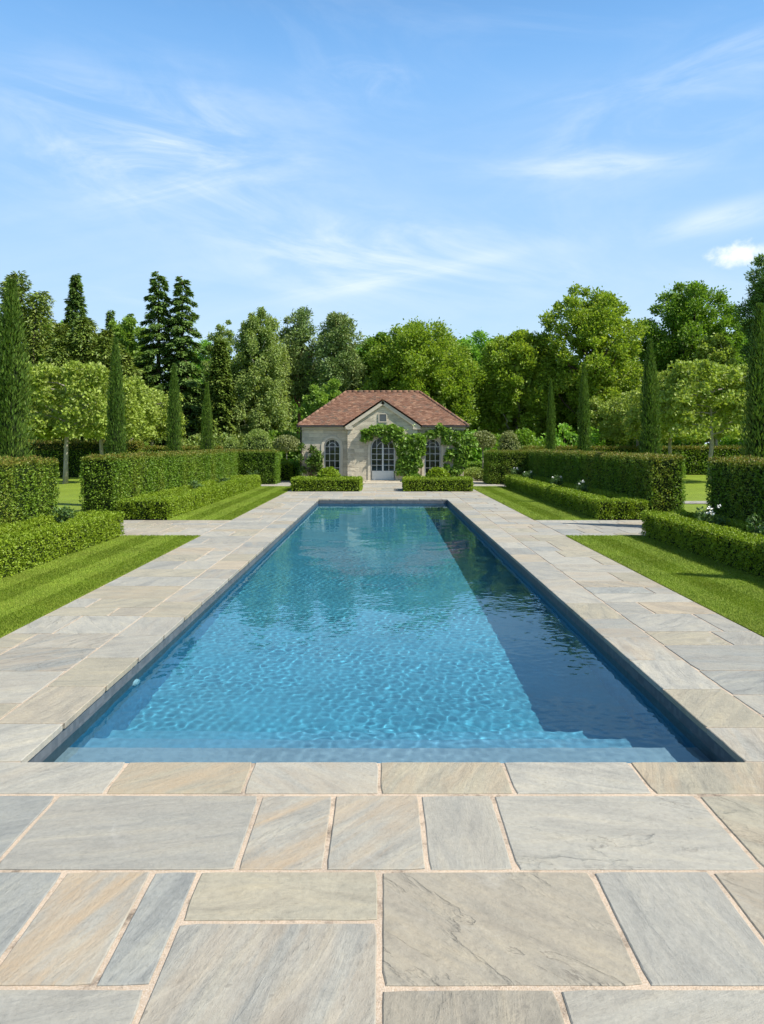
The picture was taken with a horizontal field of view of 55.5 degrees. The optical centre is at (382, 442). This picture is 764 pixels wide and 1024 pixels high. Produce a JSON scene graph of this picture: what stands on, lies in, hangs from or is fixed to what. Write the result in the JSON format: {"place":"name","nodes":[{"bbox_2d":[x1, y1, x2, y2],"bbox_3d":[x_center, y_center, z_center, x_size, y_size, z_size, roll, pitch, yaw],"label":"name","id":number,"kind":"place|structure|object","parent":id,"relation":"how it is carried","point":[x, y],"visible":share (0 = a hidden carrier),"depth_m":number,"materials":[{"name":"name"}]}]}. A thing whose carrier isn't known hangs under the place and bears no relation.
{"place":"outdoors","nodes":[
{"label":"outdoors","id":0,"kind":"place"},
{"bbox_2d":[0,479,763,1023],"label":"paving","id":1,"kind":"structure","parent":0,"point":[524,929],"depth_m":3.27,"materials":[{"name":"stone"}]},
{"bbox_2d":[288,458,301,476],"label":"hedge","id":2,"kind":"object","parent":1,"relation":"on","point":[296,466],"visible":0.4,"depth_m":39.15,"materials":[{"name":"green plant"}]},
{"bbox_2d":[292,442,323,476],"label":"shrub","id":3,"kind":"object","parent":1,"relation":"on","point":[314,462],"visible":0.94,"depth_m":36.21,"materials":[{"name":"green plant"}]},
{"bbox_2d":[290,475,363,491],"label":"box hedge","id":4,"kind":"object","parent":1,"relation":"on","point":[315,483],"visible":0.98,"depth_m":29.89,"materials":[{"name":"green plant"}]},
{"bbox_2d":[0,482,763,1023],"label":"paving joints","id":5,"kind":"object","parent":1,"relation":"attached to","point":[380,984],"visible":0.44,"depth_m":3.05,"materials":[{"name":"beige concrete"}]},
{"bbox_2d":[402,475,473,491],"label":"box hedge","id":6,"kind":"object","parent":1,"relation":"on","point":[431,484],"visible":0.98,"depth_m":29.89,"materials":[{"name":"green plant"}]},
{"bbox_2d":[464,467,480,477],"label":"round shrub","id":7,"kind":"object","parent":1,"relation":"on","point":[469,471],"visible":0.59,"depth_m":39.68,"materials":[{"name":"green plant"}]},
{"bbox_2d":[472,469,483,479],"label":"round shrub","id":8,"kind":"object","parent":1,"relation":"on","point":[477,474],"visible":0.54,"depth_m":38.23,"materials":[{"name":"green plant"}]},
{"bbox_2d":[0,486,763,637],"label":"lawn","id":9,"kind":"structure","parent":0,"point":[55,565],"depth_m":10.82,"materials":[{"name":"green plant"}]},
{"bbox_2d":[0,0,763,443],"label":"sky","id":10,"kind":"structure","parent":0,"point":[463,163],"materials":[{"name":"blue"}]},
{"bbox_2d":[54,444,710,512],"bbox_3d":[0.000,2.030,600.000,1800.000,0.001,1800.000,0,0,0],"label":"ground","id":11,"kind":"structure","parent":0,"point":[695,490],"depth_m":29.67,"materials":[{"name":"green plant"}]},
{"bbox_2d":[0,278,35,457],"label":"cypress tree","id":12,"kind":"object","parent":11,"relation":"on","point":[13,397],"visible":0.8,"depth_m":16.54,"materials":[{"name":"green plant"}]},
{"bbox_2d":[0,454,59,524],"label":"yew hedge","id":13,"kind":"object","parent":11,"relation":"on","point":[28,490],"visible":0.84,"depth_m":14.44,"materials":[{"name":"green plant"}]},
{"bbox_2d":[0,270,69,439],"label":"conifer tree","id":14,"kind":"object","parent":11,"relation":"on","point":[34,318],"visible":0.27,"depth_m":57.08,"materials":[{"name":"green plant"}]},
{"bbox_2d":[27,320,62,361],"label":"woodland tree","id":15,"kind":"object","parent":11,"relation":"on","point":[46,337],"depth_m":72.80,"materials":[{"name":"green plant"}]},
{"bbox_2d":[23,360,127,483],"bbox_3d":[-15.715,-0.997,36.009,5.320,6.101,3.843,0,0,0],"label":"pleached tree","id":16,"kind":"object","parent":11,"relation":"on","point":[82,379],"visible":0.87,"depth_m":34.99,"materials":[{"name":"green plant"}]},
{"bbox_2d":[62,273,88,335],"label":"spruce tree","id":17,"kind":"object","parent":11,"relation":"on","point":[75,304],"visible":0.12,"depth_m":59.72,"materials":[{"name":"green plant"}]},
{"bbox_2d":[25,439,144,476],"bbox_3d":[-20.261,0.892,43.504,11.841,2.379,1.389,0,0,0],"label":"yew hedge","id":18,"kind":"object","parent":11,"relation":"on","point":[77,448],"visible":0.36,"depth_m":43.13,"materials":[{"name":"green plant"}]},
{"bbox_2d":[28,317,167,444],"bbox_3d":[-21.803,-3.606,54.001,11.673,11.412,10.712,0,0,0],"label":"broadleaf tree","id":19,"kind":"object","parent":11,"relation":"on","point":[83,342],"visible":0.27,"depth_m":52.53,"materials":[{"name":"green plant"}]},
{"bbox_2d":[53,374,151,454],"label":"pleached tree","id":20,"kind":"object","parent":11,"relation":"on","point":[135,416],"visible":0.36,"depth_m":40.85,"materials":[{"name":"green plant"}]},
{"bbox_2d":[104,310,115,330],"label":"spruce tree","id":21,"kind":"object","parent":11,"relation":"on","point":[109,316],"visible":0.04,"depth_m":67.80,"materials":[{"name":"green plant"}]},
{"bbox_2d":[103,338,127,454],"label":"cypress tree","id":22,"kind":"object","parent":11,"relation":"on","point":[115,426],"visible":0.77,"depth_m":23.07,"materials":[{"name":"green plant"}]},
{"bbox_2d":[99,314,155,387],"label":"broadleaf tree","id":23,"kind":"object","parent":11,"relation":"on","point":[126,333],"visible":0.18,"depth_m":61.10,"materials":[{"name":"green plant"}]},
{"bbox_2d":[124,313,135,341],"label":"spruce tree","id":24,"kind":"object","parent":11,"relation":"on","point":[128,315],"visible":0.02,"depth_m":67.90,"materials":[{"name":"green plant"}]},
{"bbox_2d":[104,385,162,442],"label":"pleached tree","id":25,"kind":"object","parent":11,"relation":"on","point":[147,429],"visible":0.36,"depth_m":45.10,"materials":[{"name":"green plant"}]},
{"bbox_2d":[128,390,188,445],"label":"pleached tree","id":26,"kind":"object","parent":11,"relation":"on","point":[162,412],"visible":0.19,"depth_m":50.05,"materials":[{"name":"green plant"}]},
{"bbox_2d":[130,271,208,446],"bbox_3d":[-16.700,-5.466,58.011,9.573,16.511,7.388,0,0,0],"label":"spruce tree","id":27,"kind":"object","parent":11,"relation":"on","point":[176,327],"visible":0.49,"depth_m":57.47,"materials":[{"name":"green plant"}]},
{"bbox_2d":[165,363,182,450],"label":"cypress tree","id":28,"kind":"object","parent":11,"relation":"on","point":[173,421],"visible":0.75,"depth_m":29.57,"materials":[{"name":"green plant"}]},
{"bbox_2d":[78,448,281,512],"bbox_3d":[-6.552,1.133,27.715,3.059,1.802,17.634,0,0,0],"label":"yew hedge","id":29,"kind":"object","parent":11,"relation":"on","point":[108,481],"visible":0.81,"depth_m":22.79,"materials":[{"name":"green plant"}]},
{"bbox_2d":[141,444,225,452],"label":"yew hedge","id":30,"kind":"object","parent":11,"relation":"on","point":[154,448],"visible":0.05,"depth_m":46.13,"materials":[{"name":"green plant"}]},
{"bbox_2d":[166,338,211,429],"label":"woodland tree","id":31,"kind":"object","parent":11,"relation":"on","point":[206,343],"visible":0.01,"depth_m":73.05,"materials":[{"name":"green plant"}]},
{"bbox_2d":[180,433,223,446],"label":"bush","id":32,"kind":"object","parent":11,"relation":"on","point":[196,440],"visible":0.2,"depth_m":51.29,"materials":[{"name":"green plant"}]},
{"bbox_2d":[199,382,214,449],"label":"cypress tree","id":33,"kind":"object","parent":11,"relation":"on","point":[206,420],"visible":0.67,"depth_m":35.16,"materials":[{"name":"green plant"}]},
{"bbox_2d":[196,340,241,437],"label":"cedar tree","id":34,"kind":"object","parent":11,"relation":"on","point":[219,380],"visible":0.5,"depth_m":54.35,"materials":[{"name":"green plant"}]},
{"bbox_2d":[198,319,242,426],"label":"birch tree","id":35,"kind":"object","parent":11,"relation":"on","point":[218,336],"visible":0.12,"depth_m":65.40,"materials":[{"name":"green plant"}]},
{"bbox_2d":[213,431,250,449],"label":"bush","id":36,"kind":"object","parent":11,"relation":"on","point":[241,440],"visible":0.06,"depth_m":51.53,"materials":[{"name":"green plant"}]},
{"bbox_2d":[223,436,240,449],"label":"round shrub","id":37,"kind":"object","parent":11,"relation":"on","point":[231,442],"visible":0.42,"depth_m":44.77,"materials":[{"name":"green plant"}]},
{"bbox_2d":[241,428,274,449],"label":"round shrub","id":38,"kind":"object","parent":11,"relation":"on","point":[259,439],"visible":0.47,"depth_m":44.51,"materials":[{"name":"green plant"}]},
{"bbox_2d":[229,306,297,446],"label":"birch tree","id":39,"kind":"object","parent":11,"relation":"on","point":[261,402],"visible":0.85,"depth_m":55.81,"materials":[{"name":"green plant"}]},
{"bbox_2d":[245,429,299,459],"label":"bush","id":40,"kind":"object","parent":11,"relation":"on","point":[282,452],"visible":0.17,"depth_m":50.28,"materials":[{"name":"green plant"}]},
{"bbox_2d":[272,435,299,458],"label":"lollipop tree","id":41,"kind":"object","parent":11,"relation":"on","point":[283,443],"visible":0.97,"depth_m":43.55,"materials":[{"name":"green plant"}]},
{"bbox_2d":[278,461,293,480],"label":"square hedge","id":42,"kind":"object","parent":11,"relation":"on","point":[286,470],"visible":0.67,"depth_m":38.41,"materials":[{"name":"green plant"}]},
{"bbox_2d":[279,363,311,431],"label":"woodland tree","id":43,"kind":"object","parent":11,"relation":"on","point":[295,420],"visible":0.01,"depth_m":71.93,"materials":[{"name":"green plant"}]},
{"bbox_2d":[291,433,301,458],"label":"bush","id":44,"kind":"object","parent":11,"relation":"on","point":[298,450],"visible":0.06,"depth_m":49.48,"materials":[{"name":"green plant"}]},
{"bbox_2d":[277,305,322,435],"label":"pine tree","id":45,"kind":"object","parent":11,"relation":"on","point":[299,335],"visible":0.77,"depth_m":59.36,"materials":[{"name":"green plant"}]},
{"bbox_2d":[296,377,343,451],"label":"broadleaf tree","id":46,"kind":"object","parent":11,"relation":"on","point":[316,399],"visible":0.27,"depth_m":49.54,"materials":[{"name":"green plant"}]},
{"bbox_2d":[311,311,368,392],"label":"pine tree","id":47,"kind":"object","parent":11,"relation":"on","point":[341,361],"visible":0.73,"depth_m":57.17,"materials":[{"name":"green plant"}]},
{"bbox_2d":[350,329,391,389],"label":"broadleaf tree","id":48,"kind":"object","parent":11,"relation":"on","point":[379,336],"visible":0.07,"depth_m":58.91,"materials":[{"name":"green plant"}]},
{"bbox_2d":[296,390,468,483],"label":"pool house","id":49,"kind":"structure","parent":11,"relation":"on","point":[331,429],"depth_m":36.60,"materials":[{"name":"stone"}]},
{"bbox_2d":[324,439,339,472],"bbox_3d":[-2.560,0.732,36.760,0.810,1.875,0.060,0,0,0],"label":"window","id":50,"kind":"structure","parent":49,"relation":"in","point":[332,446],"depth_m":36.77,"materials":[{"name":"grey paint"}]},
{"bbox_2d":[371,437,394,479],"bbox_3d":[0.000,0.772,36.378,1.210,2.195,0.064,0,0,0],"label":"door","id":51,"kind":"structure","parent":49,"relation":"in","point":[382,455],"depth_m":36.39,"materials":[{"name":"grey paint"}]},
{"bbox_2d":[359,422,478,476],"bbox_3d":[1.842,0.554,36.253,6.117,3.211,1.063,0,0,-7],"label":"climbing vine","id":52,"kind":"object","parent":49,"relation":"attached to","point":[411,450],"visible":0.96,"depth_m":36.03,"materials":[{"name":"green plant"}]},
{"bbox_2d":[425,439,440,473],"bbox_3d":[2.520,0.732,36.760,0.810,1.875,0.060,0,0,0],"label":"window","id":53,"kind":"structure","parent":49,"relation":"in","point":[433,456],"depth_m":36.77,"materials":[{"name":"grey paint"}]},
{"bbox_2d":[28,500,736,761],"bbox_3d":[0.000,2.823,15.149,4.990,1.554,21.627,0,0,0],"label":"pool basin","id":54,"kind":"object","parent":11,"relation":"in","point":[63,735],"visible":0.09,"depth_m":6.95,"materials":[{"name":"stone"}]},
{"bbox_2d":[0,498,763,793],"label":"pool coping","id":55,"kind":"object","parent":54,"relation":"on","point":[31,727],"visible":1,"depth_m":4.57,"materials":[{"name":"stone"}]},
{"bbox_2d":[0,498,763,796],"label":"coping joints","id":56,"kind":"object","parent":55,"relation":"on","point":[514,792],"visible":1,"depth_m":4.14,"materials":[{"name":"beige concrete"}]},
{"bbox_2d":[43,503,722,762],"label":"water","id":57,"kind":"structure","parent":54,"relation":"in","point":[382,632],"depth_m":6.79,"materials":[{"name":"blue liquid"}]},
{"bbox_2d":[358,315,490,430],"bbox_3d":[3.099,-3.862,55.789,10.181,11.988,9.488,0,0,28],"label":"oak tree","id":58,"kind":"object","parent":11,"relation":"on","point":[415,362],"visible":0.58,"depth_m":53.87,"materials":[{"name":"green plant"}]},
{"bbox_2d":[153,383,737,460],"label":"undergrowth","id":59,"kind":"object","parent":11,"relation":"on","point":[293,425],"visible":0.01,"depth_m":66.74,"materials":[{"name":"green plant"}]},
{"bbox_2d":[464,461,481,469],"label":"hedge","id":60,"kind":"object","parent":11,"relation":"on","point":[477,464],"visible":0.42,"depth_m":46.73,"materials":[{"name":"green plant"}]},
{"bbox_2d":[448,330,498,449],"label":"broadleaf tree","id":61,"kind":"object","parent":11,"relation":"on","point":[477,337],"visible":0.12,"depth_m":66.93,"materials":[{"name":"green plant"}]},
{"bbox_2d":[464,429,498,468],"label":"bush","id":62,"kind":"object","parent":11,"relation":"on","point":[476,454],"visible":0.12,"depth_m":51.39,"materials":[{"name":"green plant"}]},
{"bbox_2d":[473,430,496,468],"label":"lollipop tree","id":63,"kind":"object","parent":11,"relation":"on","point":[482,436],"visible":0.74,"depth_m":43.59,"materials":[{"name":"green plant"}]},
{"bbox_2d":[497,430,520,449],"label":"round shrub","id":64,"kind":"object","parent":11,"relation":"on","point":[508,441],"visible":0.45,"depth_m":42.69,"materials":[{"name":"green plant"}]},
{"bbox_2d":[484,426,544,449],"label":"bush","id":65,"kind":"object","parent":11,"relation":"on","point":[524,435],"visible":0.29,"depth_m":51.05,"materials":[{"name":"green plant"}]},
{"bbox_2d":[471,327,568,442],"bbox_3d":[10.659,-3.569,57.184,8.010,11.347,8.048,0,0,0],"label":"oak tree","id":66,"kind":"object","parent":11,"relation":"on","point":[514,399],"visible":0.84,"depth_m":55.15,"materials":[{"name":"green plant"}]},
{"bbox_2d":[545,379,556,449],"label":"cypress tree","id":67,"kind":"object","parent":11,"relation":"on","point":[550,439],"visible":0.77,"depth_m":36.78,"materials":[{"name":"green plant"}]},
{"bbox_2d":[535,364,579,445],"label":"broadleaf tree","id":68,"kind":"object","parent":11,"relation":"on","point":[575,430],"visible":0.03,"depth_m":59.97,"materials":[{"name":"green plant"}]},
{"bbox_2d":[534,422,605,448],"bbox_3d":[12.925,0.274,51.089,5.503,3.535,3.870,0,0,37],"label":"bush","id":69,"kind":"object","parent":11,"relation":"on","point":[567,434],"visible":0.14,"depth_m":50.91,"materials":[{"name":"green plant"}]},
{"bbox_2d":[576,363,592,450],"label":"cypress tree","id":70,"kind":"object","parent":11,"relation":"on","point":[584,441],"visible":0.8,"depth_m":30.68,"materials":[{"name":"green plant"}]},
{"bbox_2d":[483,448,687,514],"bbox_3d":[6.506,1.130,27.705,3.161,1.816,17.624,0,0,0],"label":"yew hedge","id":71,"kind":"object","parent":11,"relation":"on","point":[655,480],"visible":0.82,"depth_m":22.61,"materials":[{"name":"green plant"}]},
{"bbox_2d":[531,281,649,425],"bbox_3d":[16.022,-5.154,55.870,9.301,14.566,9.757,0,0,0],"label":"ash tree","id":72,"kind":"object","parent":11,"relation":"on","point":[595,322],"visible":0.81,"depth_m":54.09,"materials":[{"name":"green plant"}]},
{"bbox_2d":[589,395,632,445],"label":"pleached tree","id":73,"kind":"object","parent":11,"relation":"on","point":[594,410],"visible":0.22,"depth_m":52.08,"materials":[{"name":"green plant"}]},
{"bbox_2d":[592,437,641,447],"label":"bush","id":74,"kind":"object","parent":11,"relation":"on","point":[617,443],"visible":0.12,"depth_m":52.10,"materials":[{"name":"green plant"}]},
{"bbox_2d":[522,444,748,474],"bbox_3d":[18.000,1.074,46.500,18.356,2.059,1.402,0,0,0],"label":"yew hedge","id":75,"kind":"object","parent":11,"relation":"on","point":[696,456],"visible":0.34,"depth_m":46.13,"materials":[{"name":"green plant"}]},
{"bbox_2d":[597,391,673,445],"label":"pleached tree","id":76,"kind":"object","parent":11,"relation":"on","point":[615,432],"visible":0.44,"depth_m":47.96,"materials":[{"name":"green plant"}]},
{"bbox_2d":[638,338,662,454],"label":"cypress tree","id":77,"kind":"object","parent":11,"relation":"on","point":[649,418],"visible":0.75,"depth_m":23.05,"materials":[{"name":"green plant"}]},
{"bbox_2d":[621,380,721,453],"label":"pleached tree","id":78,"kind":"object","parent":11,"relation":"on","point":[631,422],"visible":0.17,"depth_m":42.55,"materials":[{"name":"green plant"}]},
{"bbox_2d":[656,434,697,445],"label":"bush","id":79,"kind":"object","parent":11,"relation":"on","point":[673,444],"visible":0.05,"depth_m":53.15,"materials":[{"name":"green plant"}]},
{"bbox_2d":[632,279,746,444],"bbox_3d":[25.662,-5.698,59.757,11.408,15.657,11.069,0,0,0],"label":"oak tree","id":80,"kind":"object","parent":11,"relation":"on","point":[687,320],"visible":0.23,"depth_m":58.10,"materials":[{"name":"green plant"}]},
{"bbox_2d":[656,358,749,480],"bbox_3d":[17.054,-1.179,37.254,6.040,6.470,4.384,0,0,0],"label":"pleached tree","id":81,"kind":"object","parent":11,"relation":"on","point":[706,371],"visible":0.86,"depth_m":36.52,"materials":[{"name":"green plant"}]},
{"bbox_2d":[688,333,746,445],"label":"maple tree","id":82,"kind":"object","parent":11,"relation":"on","point":[720,350],"visible":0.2,"depth_m":49.27,"materials":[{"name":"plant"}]},
{"bbox_2d":[718,436,746,445],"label":"bush","id":83,"kind":"object","parent":11,"relation":"on","point":[727,442],"visible":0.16,"depth_m":53.76,"materials":[{"name":"green plant"}]},
{"bbox_2d":[704,454,763,523],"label":"yew hedge","id":84,"kind":"object","parent":11,"relation":"on","point":[736,486],"visible":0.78,"depth_m":14.47,"materials":[{"name":"green plant"}]},
{"bbox_2d":[731,318,749,361],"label":"woodland tree","id":85,"kind":"object","parent":11,"relation":"on","point":[744,341],"depth_m":71.09,"materials":[{"name":"green plant"}]},
{"bbox_2d":[727,253,763,365],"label":"cedar tree","id":86,"kind":"object","parent":11,"relation":"on","point":[756,295],"visible":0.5,"depth_m":50.91,"materials":[{"name":"green plant"}]},
{"bbox_2d":[737,302,763,457],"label":"cypress tree","id":87,"kind":"object","parent":11,"relation":"on","point":[754,425],"visible":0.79,"depth_m":16.33,"materials":[{"name":"green plant"}]},
{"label":"soil","id":88,"kind":"structure","parent":11,"relation":"on","visible":0},
{"bbox_2d":[0,509,124,578],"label":"box hedge","id":89,"kind":"object","parent":88,"relation":"on","point":[32,542],"visible":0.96,"depth_m":12.75,"materials":[{"name":"green plant"}]},
{"bbox_2d":[50,505,76,522],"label":"rose bush","id":90,"kind":"object","parent":88,"relation":"on","point":[66,515],"visible":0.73,"depth_m":14.43,"materials":[{"name":"green plant"}]},
{"bbox_2d":[115,474,261,519],"bbox_3d":[-6.242,1.708,26.043,1.540,0.649,14.506,0,0,0],"label":"box hedge","id":91,"kind":"object","parent":88,"relation":"on","point":[165,504],"visible":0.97,"depth_m":21.08,"materials":[{"name":"green plant"}]},
{"bbox_2d":[188,480,202,488],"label":"rose bush","id":92,"kind":"object","parent":88,"relation":"on","point":[194,484],"visible":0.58,"depth_m":24.56,"materials":[{"name":"green plant"}]},
{"bbox_2d":[215,477,231,482],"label":"rose bush","id":93,"kind":"object","parent":88,"relation":"on","point":[224,479],"visible":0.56,"depth_m":28.50,"materials":[{"name":"green plant"}]},
{"bbox_2d":[510,467,521,474],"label":"rose bush","id":94,"kind":"object","parent":88,"relation":"on","point":[514,472],"visible":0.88,"depth_m":34.32,"materials":[{"name":"green plant"}]},
{"bbox_2d":[522,470,536,478],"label":"rose bush","id":95,"kind":"object","parent":88,"relation":"on","point":[529,474],"visible":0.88,"depth_m":31.15,"materials":[{"name":"green plant"}]},
{"bbox_2d":[550,474,563,485],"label":"rose bush","id":96,"kind":"object","parent":88,"relation":"on","point":[558,480],"visible":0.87,"depth_m":26.32,"materials":[{"name":"green plant"}]},
{"bbox_2d":[504,474,649,519],"bbox_3d":[6.249,1.705,26.033,1.539,0.651,14.486,0,0,0],"label":"box hedge","id":97,"kind":"object","parent":88,"relation":"on","point":[599,504],"visible":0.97,"depth_m":21.00,"materials":[{"name":"green plant"}]},
{"bbox_2d":[575,480,587,492],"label":"rose bush","id":98,"kind":"object","parent":88,"relation":"on","point":[582,487],"visible":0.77,"depth_m":22.97,"materials":[{"name":"green plant"}]},
{"bbox_2d":[640,509,763,577],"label":"box hedge","id":99,"kind":"object","parent":88,"relation":"on","point":[734,543],"visible":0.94,"depth_m":12.73,"materials":[{"name":"green plant"}]},
{"bbox_2d":[693,504,730,525],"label":"rose bush","id":100,"kind":"object","parent":88,"relation":"on","point":[702,515],"visible":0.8,"depth_m":13.79,"materials":[{"name":"green plant"}]},
{"bbox_2d":[746,513,763,534],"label":"rose bush","id":101,"kind":"object","parent":88,"relation":"on","point":[759,527],"visible":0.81,"depth_m":12.00,"materials":[{"name":"green plant"}]},
{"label":"soil","id":102,"kind":"structure","parent":0,"visible":0},
{"bbox_2d":[316,466,340,479],"bbox_3d":[-2.259,1.512,30.714,1.192,1.080,1.160,0,0,0],"label":"topiary ball","id":103,"kind":"object","parent":102,"relation":"on","point":[331,471],"visible":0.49,"depth_m":30.43,"materials":[{"name":"green plant"}]},
{"bbox_2d":[425,466,450,479],"bbox_3d":[2.316,1.528,30.702,1.210,1.077,1.190,0,0,0],"label":"topiary ball","id":104,"kind":"object","parent":102,"relation":"on","point":[437,471],"visible":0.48,"depth_m":30.46,"materials":[{"name":"green plant"}]}
]}

